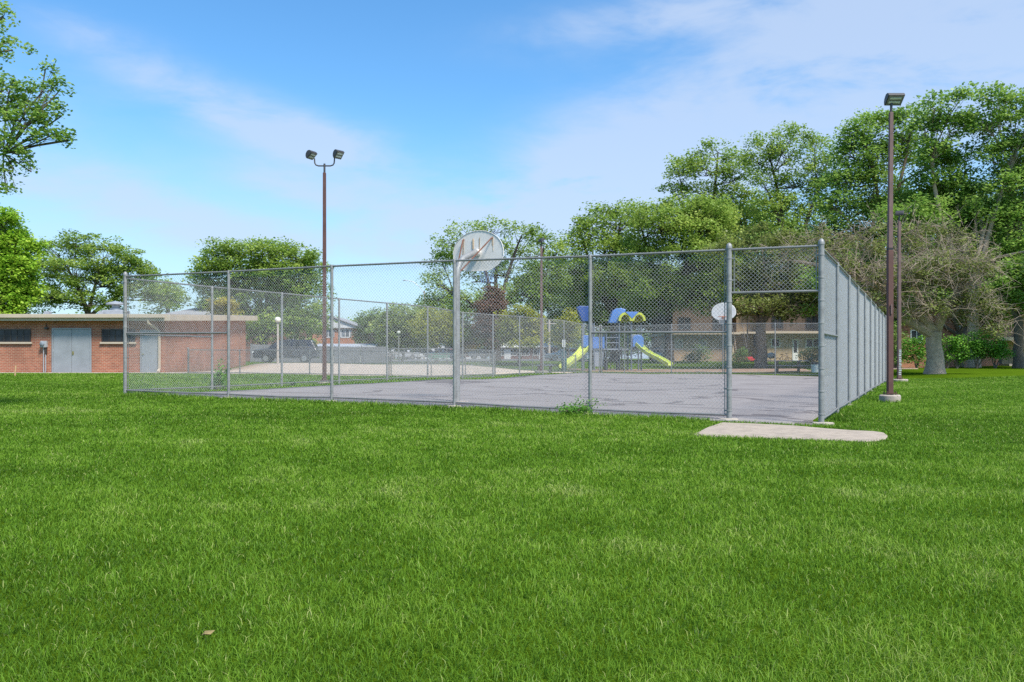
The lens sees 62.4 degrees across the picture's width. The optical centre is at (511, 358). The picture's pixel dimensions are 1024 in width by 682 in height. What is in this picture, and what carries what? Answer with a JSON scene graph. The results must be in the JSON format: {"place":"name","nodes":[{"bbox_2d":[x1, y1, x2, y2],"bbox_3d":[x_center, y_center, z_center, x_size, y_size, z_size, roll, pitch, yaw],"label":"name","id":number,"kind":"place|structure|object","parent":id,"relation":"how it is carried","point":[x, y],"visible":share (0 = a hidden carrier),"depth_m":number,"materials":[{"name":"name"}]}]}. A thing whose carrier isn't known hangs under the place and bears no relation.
{"place":"outdoors","nodes":[
{"label":"outdoors","id":0,"kind":"place"},
{"bbox_2d":[0,358,1023,681],"bbox_3d":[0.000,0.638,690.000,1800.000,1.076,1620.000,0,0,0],"label":"ground","id":1,"kind":"structure","parent":0,"point":[962,372],"depth_m":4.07,"materials":[{"name":"green plant"}]},
{"bbox_2d":[0,206,53,313],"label":"tree","id":2,"kind":"object","parent":1,"relation":"on","point":[20,268],"visible":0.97,"depth_m":54.51,"materials":[{"name":"green plant"}]},
{"bbox_2d":[0,0,76,196],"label":"tree","id":3,"kind":"object","parent":1,"relation":"on","point":[38,114],"visible":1,"depth_m":16.01,"materials":[{"name":"green plant"}]},
{"bbox_2d":[27,228,186,313],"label":"tree","id":4,"kind":"object","parent":1,"relation":"on","point":[102,275],"visible":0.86,"depth_m":65.13,"materials":[{"name":"green plant"}]},
{"bbox_2d":[0,372,238,373],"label":"building apron","id":5,"kind":"object","parent":1,"relation":"on","point":[99,372],"visible":0.35,"depth_m":41.68,"materials":[{"name":"concrete"}]},
{"bbox_2d":[0,301,257,371],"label":"brick building","id":6,"kind":"structure","parent":1,"relation":"on","point":[47,341],"depth_m":42.00,"materials":[{"name":"red brick"}]},
{"bbox_2d":[0,329,31,343],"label":"window","id":7,"kind":"structure","parent":6,"relation":"in","point":[7,336],"depth_m":41.98,"materials":[{"name":"black glass"}]},
{"bbox_2d":[53,330,71,371],"bbox_3d":[-22.350,-0.338,41.985,0.935,2.177,0.070,0,0,0],"label":"door","id":8,"kind":"structure","parent":6,"relation":"in","point":[62,339],"depth_m":41.96,"materials":[{"name":"blue paint"}]},
{"bbox_2d":[72,330,89,371],"bbox_3d":[-21.400,-0.338,41.962,0.935,2.177,0.115,0,0,0],"label":"door","id":9,"kind":"structure","parent":6,"relation":"in","point":[80,338],"depth_m":41.96,"materials":[{"name":"blue paint"}]},
{"bbox_2d":[100,329,136,343],"bbox_3d":[-19.552,-1.085,41.960,1.799,0.731,0.120,0,0,0],"label":"window","id":10,"kind":"structure","parent":6,"relation":"in","point":[109,336],"depth_m":41.98,"materials":[{"name":"black glass"}]},
{"bbox_2d":[142,331,157,371],"bbox_3d":[-18.001,-0.307,41.964,0.801,2.114,0.111,0,0,0],"label":"door","id":11,"kind":"structure","parent":6,"relation":"in","point":[149,356],"depth_m":41.96,"materials":[{"name":"blue paint"}]},
{"bbox_2d":[137,279,192,313],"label":"tree","id":12,"kind":"object","parent":1,"relation":"on","point":[167,301],"visible":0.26,"depth_m":90.15,"materials":[{"name":"green plant"}]},
{"bbox_2d":[165,308,210,314],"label":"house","id":13,"kind":"structure","parent":1,"relation":"on","point":[192,312],"depth_m":76.18,"materials":[{"name":"white"}]},
{"bbox_2d":[202,630,214,634],"bbox_3d":[-1.187,1.072,3.300,0.052,0.011,0.024,-9,13,-11],"label":"fallen leaf","id":14,"kind":"object","parent":1,"relation":"on","point":[209,632],"visible":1,"depth_m":3.29,"materials":[{"name":"beige plant"}]},
{"bbox_2d":[202,358,231,389],"bbox_3d":[-8.981,0.488,25.698,0.937,0.977,0.562,0,0,0],"label":"weed","id":15,"kind":"object","parent":1,"relation":"on","point":[218,381],"visible":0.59,"depth_m":25.59,"materials":[{"name":"green plant"}]},
{"bbox_2d":[205,296,243,314],"bbox_3d":[-19.889,-1.810,58.201,2.699,5.004,2.300,0,0,0],"label":"tree","id":16,"kind":"object","parent":1,"relation":"on","point":[218,312],"visible":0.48,"depth_m":57.85,"materials":[{"name":"green plant"}]},
{"bbox_2d":[180,234,337,347],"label":"tree","id":17,"kind":"object","parent":1,"relation":"on","point":[236,254],"visible":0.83,"depth_m":77.06,"materials":[{"name":"green plant"}]},
{"bbox_2d":[246,332,275,360],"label":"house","id":18,"kind":"structure","parent":1,"relation":"on","point":[248,350],"depth_m":92.00,"materials":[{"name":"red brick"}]},
{"bbox_2d":[275,317,280,363],"bbox_3d":[-15.527,-1.128,56.000,0.410,3.236,0.410,0,0,0],"label":"globe lamp","id":19,"kind":"object","parent":1,"relation":"on","point":[277,320],"visible":0.68,"depth_m":55.94,"materials":[{"name":"metal"}]},
{"bbox_2d":[252,339,319,362],"bbox_3d":[-17.077,-0.541,63.999,4.720,1.745,1.850,0,0,-6],"label":"parked car","id":20,"kind":"object","parent":1,"relation":"on","point":[289,345],"visible":0.45,"depth_m":63.24,"materials":[{"name":"black paint"}]},
{"bbox_2d":[187,347,389,375],"bbox_3d":[-10.549,0.222,39.301,10.440,1.513,0.078,0,0,15],"label":"chain link fence","id":21,"kind":"object","parent":1,"relation":"on","point":[292,363],"visible":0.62,"depth_m":39.13,"materials":[{"name":"metal"}]},
{"bbox_2d":[279,326,311,339],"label":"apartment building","id":22,"kind":"structure","parent":1,"relation":"on","point":[294,335],"depth_m":98.00,"materials":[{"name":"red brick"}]},
{"bbox_2d":[250,343,385,362],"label":"board fence","id":23,"kind":"object","parent":1,"relation":"on","point":[346,352],"visible":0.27,"depth_m":74.75,"materials":[{"name":"wood"}]},
{"bbox_2d":[305,149,344,383],"bbox_3d":[-6.853,-3.198,31.000,1.411,8.875,0.560,0,0,0],"label":"floodlight pole","id":24,"kind":"object","parent":1,"relation":"on","point":[337,154],"visible":0.84,"depth_m":30.94,"materials":[{"name":"metal"}]},
{"bbox_2d":[312,315,369,343],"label":"house","id":25,"kind":"structure","parent":1,"relation":"on","point":[346,330],"depth_m":100.00,"materials":[{"name":"red brick"}]},
{"bbox_2d":[341,329,349,337],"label":"window","id":26,"kind":"structure","parent":25,"relation":"in","point":[345,332],"depth_m":99.98,"materials":[{"name":"white glass"}]},
{"bbox_2d":[317,344,380,361],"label":"carport","id":27,"kind":"structure","parent":1,"relation":"on","point":[362,345],"depth_m":89.31,"materials":[{"name":"white metal"}]},
{"bbox_2d":[127,278,599,392],"bbox_3d":[-2.254,-0.528,38.996,0.105,3.449,36.604,0,0,26],"label":"chain link fence","id":28,"kind":"object","parent":1,"relation":"on","point":[386,348],"visible":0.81,"depth_m":31.00,"materials":[{"name":"metal"}]},
{"bbox_2d":[349,306,381,343],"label":"tree","id":29,"kind":"object","parent":1,"relation":"on","point":[370,316],"visible":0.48,"depth_m":95.65,"materials":[{"name":"green plant"}]},
{"bbox_2d":[198,363,571,375],"bbox_3d":[-6.350,0.677,49.300,21.100,0.711,21.400,0,0,0],"label":"tennis court surface","id":30,"kind":"object","parent":1,"relation":"on","point":[351,367],"visible":0.41,"depth_m":52.36,"materials":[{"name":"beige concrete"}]},
{"bbox_2d":[365,302,437,361],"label":"tree","id":31,"kind":"object","parent":1,"relation":"on","point":[395,328],"visible":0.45,"depth_m":88.78,"materials":[{"name":"green plant"}]},
{"bbox_2d":[280,346,575,371],"bbox_3d":[-6.050,0.102,59.250,21.085,2.062,0.078,0,0,6],"label":"chain link fence","id":32,"kind":"object","parent":1,"relation":"on","point":[365,358],"visible":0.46,"depth_m":59.20,"materials":[{"name":"metal"}]},
{"bbox_2d":[404,305,463,362],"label":"tree","id":33,"kind":"object","parent":1,"relation":"on","point":[431,326],"visible":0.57,"depth_m":73.45,"materials":[{"name":"green plant"}]},
{"bbox_2d":[422,338,452,358],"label":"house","id":34,"kind":"structure","parent":1,"relation":"on","point":[438,347],"depth_m":132.00,"materials":[{"name":"white"}]},
{"bbox_2d":[274,359,608,361],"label":"parking lot","id":35,"kind":"structure","parent":1,"relation":"on","point":[480,360],"depth_m":98.58,"materials":[{"name":"grey asphalt"}]},
{"bbox_2d":[392,349,422,358],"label":"parked car","id":36,"kind":"object","parent":35,"relation":"on","point":[406,355],"visible":0.2,"depth_m":107.06,"materials":[{"name":"white paint"}]},
{"bbox_2d":[425,349,452,358],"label":"parked car","id":37,"kind":"object","parent":35,"relation":"on","point":[449,351],"visible":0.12,"depth_m":111.21,"materials":[{"name":"silver metal"}]},
{"bbox_2d":[460,339,486,358],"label":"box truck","id":38,"kind":"object","parent":35,"relation":"on","point":[471,346],"visible":0.16,"depth_m":111.03,"materials":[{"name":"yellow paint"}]},
{"bbox_2d":[467,347,490,358],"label":"parked car","id":39,"kind":"object","parent":35,"relation":"on","point":[481,350],"visible":0.11,"depth_m":111.10,"materials":[{"name":"silver metal"}]},
{"bbox_2d":[544,348,587,360],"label":"parked car","id":40,"kind":"object","parent":35,"relation":"on","point":[559,351],"visible":0.28,"depth_m":91.19,"materials":[{"name":"white paint"}]},
{"bbox_2d":[390,351,495,375],"bbox_3d":[-3.180,0.363,41.696,0.078,1.426,8.552,0,0,32],"label":"chain link fence","id":41,"kind":"object","parent":1,"relation":"on","point":[391,362],"visible":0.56,"depth_m":41.09,"materials":[{"name":"metal"}]},
{"bbox_2d":[408,291,487,357],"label":"tree","id":42,"kind":"object","parent":1,"relation":"on","point":[466,326],"visible":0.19,"depth_m":108.90,"materials":[{"name":"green plant"}]},
{"bbox_2d":[123,238,832,425],"bbox_3d":[-2.363,-0.492,18.634,17.768,3.635,0.266,0,0,26],"label":"chain link fence","id":43,"kind":"object","parent":1,"relation":"on","point":[728,308],"visible":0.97,"depth_m":17.59,"materials":[{"name":"metal"}]},
{"bbox_2d":[467,283,513,361],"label":"tree","id":44,"kind":"object","parent":1,"relation":"on","point":[496,293],"visible":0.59,"depth_m":74.20,"materials":[{"name":"dark red leaf"},{"name":"dark bark"}]},
{"bbox_2d":[414,214,572,360],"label":"tree","id":45,"kind":"object","parent":1,"relation":"on","point":[532,230],"visible":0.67,"depth_m":79.86,"materials":[{"name":"green plant"}]},
{"bbox_2d":[155,373,834,424],"bbox_3d":[5.804,1.046,34.656,16.449,0.389,36.417,0,0,26],"label":"court surface","id":46,"kind":"object","parent":1,"relation":"on","point":[778,399],"visible":0.64,"depth_m":24.74,"materials":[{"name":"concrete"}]},
{"bbox_2d":[453,230,503,401],"bbox_3d":[-0.992,-1.028,20.705,1.667,4.307,1.550,0,0,-22],"label":"basketball hoop","id":47,"kind":"object","parent":46,"relation":"on","point":[480,244],"visible":0.85,"depth_m":20.88,"materials":[{"name":"metal"}]},
{"bbox_2d":[601,323,834,375],"bbox_3d":[13.583,-0.469,51.575,17.308,3.469,0.105,0,0,26],"label":"chain link fence","id":48,"kind":"object","parent":46,"relation":"on","point":[722,356],"visible":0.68,"depth_m":51.89,"materials":[{"name":"metal"}]},
{"bbox_2d":[712,303,735,374],"bbox_3d":[12.460,-1.085,49.436,1.667,4.307,1.550,0,0,-22],"label":"basketball hoop","id":49,"kind":"object","parent":46,"relation":"on","point":[721,311],"visible":0.51,"depth_m":49.17,"materials":[{"name":"metal"}]},
{"bbox_2d":[494,303,551,365],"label":"tree","id":50,"kind":"object","parent":1,"relation":"on","point":[523,310],"visible":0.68,"depth_m":69.51,"materials":[{"name":"green plant"}]},
{"bbox_2d":[501,342,558,358],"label":"row house","id":51,"kind":"structure","parent":1,"relation":"on","point":[526,350],"depth_m":104.98,"materials":[{"name":"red brick"}]},
{"bbox_2d":[506,261,572,341],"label":"tree","id":52,"kind":"object","parent":1,"relation":"on","point":[552,312],"visible":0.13,"depth_m":110.71,"materials":[{"name":"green plant"}]},
{"bbox_2d":[535,238,547,372],"bbox_3d":[1.760,-2.998,50.500,0.800,8.360,0.800,0,0,0],"label":"floodlight pole","id":53,"kind":"object","parent":1,"relation":"on","point":[541,240],"visible":0.75,"depth_m":50.43,"materials":[{"name":"metal"}]},
{"bbox_2d":[522,331,585,348],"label":"tree","id":54,"kind":"object","parent":1,"relation":"on","point":[579,343],"visible":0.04,"depth_m":198.31,"materials":[{"name":"green plant"}]},
{"bbox_2d":[561,340,566,370],"bbox_3d":[3.559,-0.123,57.805,0.400,2.400,0.450,0,0,0],"label":"waste station","id":55,"kind":"object","parent":1,"relation":"on","point":[562,361],"visible":0.48,"depth_m":57.70,"materials":[{"name":"teal paint"}]},
{"bbox_2d":[545,307,587,357],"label":"tree","id":56,"kind":"object","parent":1,"relation":"on","point":[571,315],"visible":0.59,"depth_m":70.02,"materials":[{"name":"green plant"}]},
{"bbox_2d":[549,395,606,414],"bbox_3d":[1.314,0.969,16.716,1.172,0.493,0.563,0,0,0],"label":"weed","id":57,"kind":"object","parent":1,"relation":"on","point":[575,409],"visible":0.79,"depth_m":16.66,"materials":[{"name":"green plant"}]},
{"bbox_2d":[544,258,658,350],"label":"tree","id":58,"kind":"object","parent":1,"relation":"on","point":[597,319],"visible":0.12,"depth_m":102.64,"materials":[{"name":"green plant"}]},
{"bbox_2d":[546,197,662,360],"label":"tree","id":59,"kind":"object","parent":1,"relation":"on","point":[582,225],"visible":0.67,"depth_m":83.33,"materials":[{"name":"green plant"}]},
{"bbox_2d":[595,329,651,357],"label":"tree","id":60,"kind":"object","parent":1,"relation":"on","point":[647,346],"visible":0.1,"depth_m":212.51,"materials":[{"name":"green plant"}]},
{"bbox_2d":[607,187,749,363],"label":"tree","id":61,"kind":"object","parent":1,"relation":"on","point":[688,222],"visible":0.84,"depth_m":74.77,"materials":[{"name":"green plant"}]},
{"bbox_2d":[567,368,805,371],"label":"playground mulch","id":62,"kind":"object","parent":1,"relation":"on","point":[742,369],"visible":0.42,"depth_m":62.15,"materials":[{"name":"brown wood"}]},
{"bbox_2d":[559,306,672,370],"bbox_3d":[7.289,-1.413,60.697,8.195,4.829,4.721,0,0,0],"label":"playground","id":63,"kind":"object","parent":62,"relation":"on","point":[617,315],"visible":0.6,"depth_m":61.34,"materials":[{"name":"blue plastic"},{"name":"yellow green plastic"},{"name":"painted metal"}]},
{"bbox_2d":[631,254,756,320],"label":"tree","id":64,"kind":"object","parent":1,"relation":"on","point":[698,274],"visible":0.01,"depth_m":98.27,"materials":[{"name":"green plant"}]},
{"bbox_2d":[648,288,740,361],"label":"apartment building","id":65,"kind":"structure","parent":1,"relation":"on","point":[655,320],"depth_m":87.58,"materials":[{"name":"beige brick"}]},
{"bbox_2d":[675,340,682,347],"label":"window","id":66,"kind":"structure","parent":65,"relation":"in","point":[679,341],"depth_m":85.98,"materials":[{"name":"grey glass"}]},
{"bbox_2d":[678,317,690,329],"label":"window","id":67,"kind":"structure","parent":65,"relation":"in","point":[680,318],"depth_m":87.59,"materials":[{"name":"grey glass"}]},
{"bbox_2d":[712,317,725,329],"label":"window","id":68,"kind":"structure","parent":65,"relation":"in","point":[713,319],"depth_m":87.59,"materials":[{"name":"grey glass"}]},
{"bbox_2d":[681,343,712,361],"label":"shrub","id":69,"kind":"object","parent":1,"relation":"on","point":[699,353],"visible":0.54,"depth_m":79.69,"materials":[{"name":"green plant"}]},
{"bbox_2d":[653,137,766,274],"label":"tree","id":70,"kind":"object","parent":1,"relation":"on","point":[695,166],"visible":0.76,"depth_m":97.08,"materials":[{"name":"green plant"}]},
{"bbox_2d":[673,188,806,264],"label":"tree","id":71,"kind":"object","parent":1,"relation":"on","point":[786,214],"visible":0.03,"depth_m":111.17,"materials":[{"name":"green plant"}]},
{"bbox_2d":[732,318,747,361],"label":"outside stair","id":72,"kind":"object","parent":1,"relation":"on","point":[735,344],"visible":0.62,"depth_m":83.39,"materials":[{"name":"grey metal"}]},
{"bbox_2d":[732,346,750,362],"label":"shrub","id":73,"kind":"object","parent":1,"relation":"on","point":[737,357],"visible":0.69,"depth_m":77.86,"materials":[{"name":"green plant"}]},
{"bbox_2d":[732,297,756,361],"bbox_3d":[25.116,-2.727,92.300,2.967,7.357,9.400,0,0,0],"label":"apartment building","id":74,"kind":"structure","parent":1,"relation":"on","point":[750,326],"depth_m":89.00,"materials":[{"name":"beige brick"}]},
{"bbox_2d":[697,220,845,367],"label":"tree","id":75,"kind":"object","parent":1,"relation":"on","point":[764,309],"visible":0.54,"depth_m":65.56,"materials":[{"name":"green plant"}]},
{"bbox_2d":[734,282,825,361],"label":"apartment building","id":76,"kind":"structure","parent":1,"relation":"on","point":[792,333],"depth_m":86.00,"materials":[{"name":"beige brick"}]},
{"bbox_2d":[771,338,779,346],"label":"window","id":77,"kind":"structure","parent":76,"relation":"in","point":[773,341],"depth_m":85.98,"materials":[{"name":"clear glass"}]},
{"bbox_2d":[771,316,783,328],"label":"window","id":78,"kind":"structure","parent":76,"relation":"in","point":[779,326],"depth_m":87.59,"materials":[{"name":"grey glass"}]},
{"bbox_2d":[792,339,797,359],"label":"door","id":79,"kind":"structure","parent":76,"relation":"in","point":[796,345],"depth_m":85.93,"materials":[{"name":"white glass"}]},
{"bbox_2d":[805,316,817,328],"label":"window","id":80,"kind":"structure","parent":76,"relation":"in","point":[813,320],"depth_m":87.59,"materials":[{"name":"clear glass"}]},
{"bbox_2d":[805,338,825,347],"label":"window","id":81,"kind":"structure","parent":76,"relation":"in","point":[807,341],"depth_m":85.98,"materials":[{"name":"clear glass"}]},
{"bbox_2d":[741,216,834,284],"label":"tree","id":82,"kind":"object","parent":1,"relation":"on","point":[767,231],"visible":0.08,"depth_m":89.96,"materials":[{"name":"green plant"}]},
{"bbox_2d":[765,360,810,372],"bbox_3d":[17.958,0.558,55.000,2.500,0.830,1.720,0,0,-10],"label":"picnic table","id":83,"kind":"object","parent":1,"relation":"on","point":[778,366],"visible":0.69,"depth_m":54.78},
{"bbox_2d":[730,120,846,267],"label":"tree","id":84,"kind":"object","parent":1,"relation":"on","point":[769,151],"visible":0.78,"depth_m":91.28,"materials":[{"name":"green plant"}]},
{"bbox_2d":[697,422,887,442],"bbox_3d":[4.346,1.196,13.076,2.672,0.150,2.666,0,0,23],"label":"concrete pad","id":85,"kind":"object","parent":1,"relation":"on","point":[742,430],"visible":0.51,"depth_m":12.76,"materials":[{"name":"beige concrete"}]},
{"bbox_2d":[696,368,917,371],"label":"footpath","id":86,"kind":"structure","parent":1,"relation":"on","point":[786,370],"depth_m":56.54,"materials":[{"name":"beige concrete"}]},
{"bbox_2d":[795,344,825,362],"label":"shrub","id":87,"kind":"object","parent":1,"relation":"on","point":[810,353],"visible":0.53,"depth_m":77.92,"materials":[{"name":"green plant"}]},
{"bbox_2d":[811,362,817,372],"bbox_3d":[19.391,0.586,54.000,0.580,0.690,0.580,0,0,0],"label":"trash can","id":88,"kind":"object","parent":1,"relation":"on","point":[813,368],"visible":0.59,"depth_m":53.80,"materials":[{"name":"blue metal"}]},
{"bbox_2d":[824,249,885,418],"bbox_3d":[13.478,-0.408,31.323,0.266,3.454,36.604,0,0,26],"label":"chain link fence","id":89,"kind":"object","parent":1,"relation":"on","point":[858,341],"visible":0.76,"depth_m":20.29,"materials":[{"name":"metal"}]},
{"bbox_2d":[745,200,1023,373],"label":"tree","id":90,"kind":"object","parent":1,"relation":"on","point":[927,326],"visible":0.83,"depth_m":48.65,"materials":[{"name":"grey plant"}]},
{"bbox_2d":[879,93,904,401],"bbox_3d":[10.090,-2.783,22.500,0.590,8.505,0.540,0,0,0],"label":"floodlight pole","id":91,"kind":"object","parent":1,"relation":"on","point":[891,100],"visible":0.95,"depth_m":22.44,"materials":[{"name":"metal"}]},
{"bbox_2d":[801,95,991,292],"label":"tree","id":92,"kind":"object","parent":1,"relation":"on","point":[871,173],"visible":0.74,"depth_m":65.07,"materials":[{"name":"green plant"}]},
{"bbox_2d":[894,210,907,381],"bbox_3d":[18.792,-2.856,41.000,0.800,8.610,0.800,0,0,0],"label":"floodlight pole","id":93,"kind":"object","parent":1,"relation":"on","point":[899,360],"visible":0.92,"depth_m":40.93,"materials":[{"name":"metal"}]},
{"bbox_2d":[894,323,909,367],"bbox_3d":[27.327,-0.850,60.062,1.677,3.394,2.498,0,0,0],"label":"shrub","id":94,"kind":"object","parent":1,"relation":"on","point":[895,347],"visible":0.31,"depth_m":59.68,"materials":[{"name":"green plant"}]},
{"bbox_2d":[791,191,1023,366],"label":"tree","id":95,"kind":"object","parent":1,"relation":"on","point":[924,212],"visible":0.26,"depth_m":60.93,"materials":[{"name":"green plant"}]},
{"bbox_2d":[901,335,926,367],"bbox_3d":[26.293,-0.436,54.903,2.619,2.324,2.120,0,0,0],"label":"shrub","id":96,"kind":"object","parent":1,"relation":"on","point":[913,347],"visible":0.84,"depth_m":54.93,"materials":[{"name":"green plant"}]},
{"bbox_2d":[829,269,1023,367],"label":"hedge","id":97,"kind":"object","parent":1,"relation":"on","point":[911,332],"depth_m":62.00,"materials":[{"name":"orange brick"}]},
{"bbox_2d":[910,330,922,342],"bbox_3d":[29.684,-1.621,61.987,0.910,0.960,0.065,0,0,0],"label":"window","id":98,"kind":"structure","parent":97,"relation":"in","point":[913,333],"depth_m":61.99,"materials":[{"name":"clear glass"}]},
{"bbox_2d":[869,178,1023,258],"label":"tree","id":99,"kind":"object","parent":1,"relation":"on","point":[965,211],"visible":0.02,"depth_m":94.80,"materials":[{"name":"green plant"}]},
{"bbox_2d":[900,80,1023,367],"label":"tree","id":100,"kind":"object","parent":1,"relation":"on","point":[1009,161],"visible":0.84,"depth_m":59.74,"materials":[{"name":"green plant"}]},
{"bbox_2d":[941,333,982,368],"bbox_3d":[29.075,-0.441,55.014,2.879,2.382,1.939,0,0,0],"label":"shrub","id":101,"kind":"object","parent":1,"relation":"on","point":[955,342],"visible":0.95,"depth_m":54.80,"materials":[{"name":"green plant"}]},
{"bbox_2d":[963,329,1004,368],"bbox_3d":[30.779,-0.600,54.991,2.786,2.686,2.049,0,0,0],"label":"shrub","id":102,"kind":"object","parent":1,"relation":"on","point":[981,342],"visible":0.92,"depth_m":54.87,"materials":[{"name":"green plant"}]},
{"bbox_2d":[973,250,1023,367],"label":"tree","id":103,"kind":"object","parent":1,"relation":"on","point":[1015,298],"visible":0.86,"depth_m":55.76,"materials":[{"name":"green plant"}]},
{"bbox_2d":[986,337,1015,367],"bbox_3d":[31.746,-0.315,54.973,2.014,2.089,1.765,0,0,0],"label":"shrub","id":104,"kind":"object","parent":1,"relation":"on","point":[996,356],"visible":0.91,"depth_m":54.80,"materials":[{"name":"green plant"}]},
{"bbox_2d":[0,0,1023,358],"label":"sky","id":105,"kind":"structure","parent":0,"point":[192,120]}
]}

